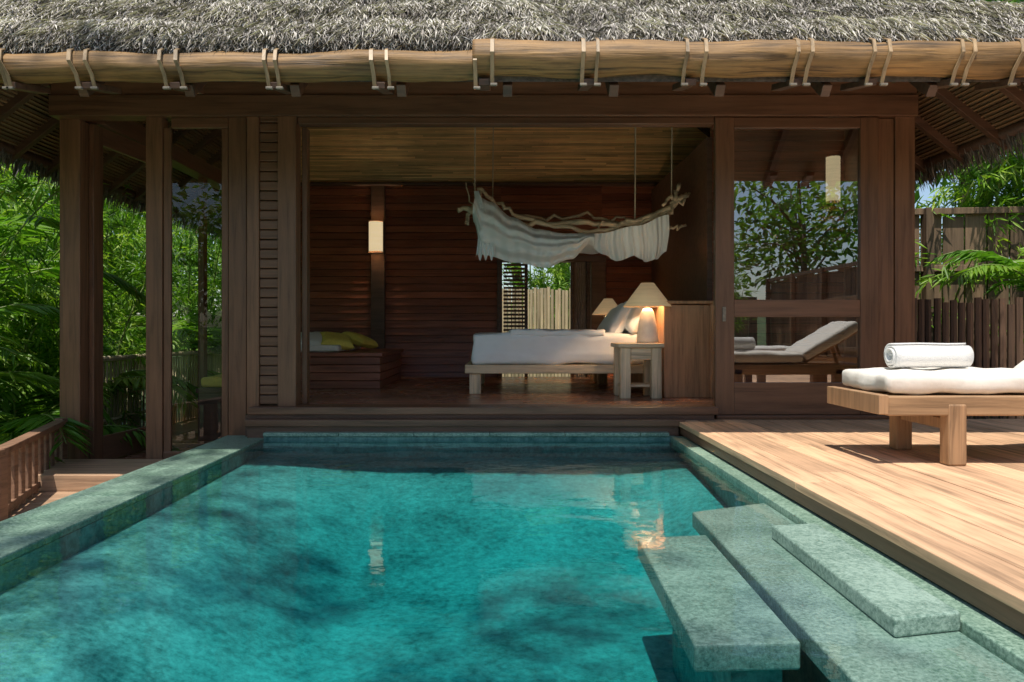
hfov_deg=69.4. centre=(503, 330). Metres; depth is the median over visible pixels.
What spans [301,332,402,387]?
daybed
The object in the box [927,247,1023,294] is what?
palm plant
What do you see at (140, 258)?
tree
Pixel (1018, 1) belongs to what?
tree
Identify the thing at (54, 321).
bamboo plant
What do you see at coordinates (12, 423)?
palm plant
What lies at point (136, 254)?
tree
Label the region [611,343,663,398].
bedside table
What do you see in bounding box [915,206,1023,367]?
wooden fence
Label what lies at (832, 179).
wall lamp
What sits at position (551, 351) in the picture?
bed
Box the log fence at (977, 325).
[915,297,1022,418]
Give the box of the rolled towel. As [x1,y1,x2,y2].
[884,343,973,367]
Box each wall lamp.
[368,221,383,252]
[824,156,840,203]
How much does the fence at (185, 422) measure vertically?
2.595 m
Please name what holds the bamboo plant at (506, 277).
on the ground
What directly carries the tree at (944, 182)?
on the ground
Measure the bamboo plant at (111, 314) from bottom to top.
4.959 m
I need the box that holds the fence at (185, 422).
[103,349,221,435]
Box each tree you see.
[0,161,131,254]
[0,188,32,284]
[1,163,59,239]
[1,172,221,349]
[15,203,221,415]
[33,186,220,346]
[511,263,523,328]
[554,263,569,327]
[915,163,1000,219]
[941,0,1023,193]
[942,0,1016,188]
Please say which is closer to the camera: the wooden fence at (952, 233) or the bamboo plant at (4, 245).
the bamboo plant at (4, 245)
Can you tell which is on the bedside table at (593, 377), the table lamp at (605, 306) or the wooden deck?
the table lamp at (605, 306)
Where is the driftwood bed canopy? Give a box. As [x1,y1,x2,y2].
[457,127,689,267]
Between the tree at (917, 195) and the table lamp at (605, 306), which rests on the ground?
the tree at (917, 195)
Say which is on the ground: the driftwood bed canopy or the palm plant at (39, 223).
the palm plant at (39, 223)
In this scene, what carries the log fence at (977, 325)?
on the ground
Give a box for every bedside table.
[590,374,596,381]
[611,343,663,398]
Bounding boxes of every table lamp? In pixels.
[592,298,617,314]
[623,283,670,342]
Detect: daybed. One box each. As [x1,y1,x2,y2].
[196,374,221,440]
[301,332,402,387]
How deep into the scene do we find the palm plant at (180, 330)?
11.70 m
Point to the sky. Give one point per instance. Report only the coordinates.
(926, 191)
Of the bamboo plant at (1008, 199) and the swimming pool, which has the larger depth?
the bamboo plant at (1008, 199)
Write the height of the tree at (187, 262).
7.028 m
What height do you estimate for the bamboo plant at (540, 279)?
3.747 m
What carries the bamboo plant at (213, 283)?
on the ground
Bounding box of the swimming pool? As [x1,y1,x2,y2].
[0,432,1023,681]
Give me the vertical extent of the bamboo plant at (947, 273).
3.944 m
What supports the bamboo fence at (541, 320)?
on the ground
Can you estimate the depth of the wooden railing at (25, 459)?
6.00 m
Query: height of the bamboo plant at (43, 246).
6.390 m
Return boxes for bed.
[465,301,642,393]
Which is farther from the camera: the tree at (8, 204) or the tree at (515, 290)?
the tree at (515, 290)
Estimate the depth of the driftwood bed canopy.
8.61 m
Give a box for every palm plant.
[0,214,145,330]
[0,303,114,424]
[0,346,198,425]
[0,377,180,457]
[33,317,221,422]
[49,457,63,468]
[113,313,221,366]
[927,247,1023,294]
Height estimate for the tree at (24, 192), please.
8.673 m
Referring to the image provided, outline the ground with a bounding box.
[0,279,1023,429]
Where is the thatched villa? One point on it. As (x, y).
(296, 146)
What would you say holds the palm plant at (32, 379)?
on the ground
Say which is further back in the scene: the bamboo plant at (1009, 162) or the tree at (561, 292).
the tree at (561, 292)
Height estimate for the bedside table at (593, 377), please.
0.575 m
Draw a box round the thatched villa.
[0,0,1023,458]
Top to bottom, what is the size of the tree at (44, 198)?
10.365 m
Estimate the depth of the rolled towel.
4.96 m
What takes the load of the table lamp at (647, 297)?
on the bedside table at (648, 354)
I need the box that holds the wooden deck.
[679,419,1023,634]
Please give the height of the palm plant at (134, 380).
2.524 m
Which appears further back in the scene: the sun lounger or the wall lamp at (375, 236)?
the wall lamp at (375, 236)
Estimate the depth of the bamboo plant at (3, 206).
9.30 m
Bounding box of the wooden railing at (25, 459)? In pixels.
[0,418,67,520]
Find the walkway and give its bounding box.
[8,459,163,517]
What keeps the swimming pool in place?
on the ground
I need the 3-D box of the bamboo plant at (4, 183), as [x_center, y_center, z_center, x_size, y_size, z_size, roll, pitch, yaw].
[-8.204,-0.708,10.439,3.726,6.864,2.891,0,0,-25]
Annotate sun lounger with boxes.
[827,360,1023,465]
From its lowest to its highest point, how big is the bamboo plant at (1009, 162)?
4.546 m
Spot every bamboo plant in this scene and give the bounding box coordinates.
[0,163,51,214]
[0,164,124,408]
[0,164,127,416]
[0,172,108,437]
[0,242,215,429]
[3,165,145,426]
[22,177,210,423]
[115,218,221,396]
[502,263,521,288]
[503,263,569,376]
[915,133,1023,302]
[915,158,1023,351]
[948,137,1023,297]
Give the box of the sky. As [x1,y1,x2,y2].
[18,153,1019,319]
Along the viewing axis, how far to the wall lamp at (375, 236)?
11.41 m
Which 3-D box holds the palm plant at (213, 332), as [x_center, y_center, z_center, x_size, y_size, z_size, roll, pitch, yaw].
[-5.202,1.158,12.604,3.126,3.109,2.746,0,0,30]
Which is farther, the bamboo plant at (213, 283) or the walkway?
the bamboo plant at (213, 283)
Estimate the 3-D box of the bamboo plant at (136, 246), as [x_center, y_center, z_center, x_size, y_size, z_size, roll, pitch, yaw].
[-6.422,-0.153,12.681,3.532,5.814,3.127,0,0,0]
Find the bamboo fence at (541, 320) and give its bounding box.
[502,287,569,376]
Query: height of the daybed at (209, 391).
1.140 m
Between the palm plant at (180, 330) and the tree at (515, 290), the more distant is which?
the tree at (515, 290)
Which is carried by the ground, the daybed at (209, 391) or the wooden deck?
the wooden deck

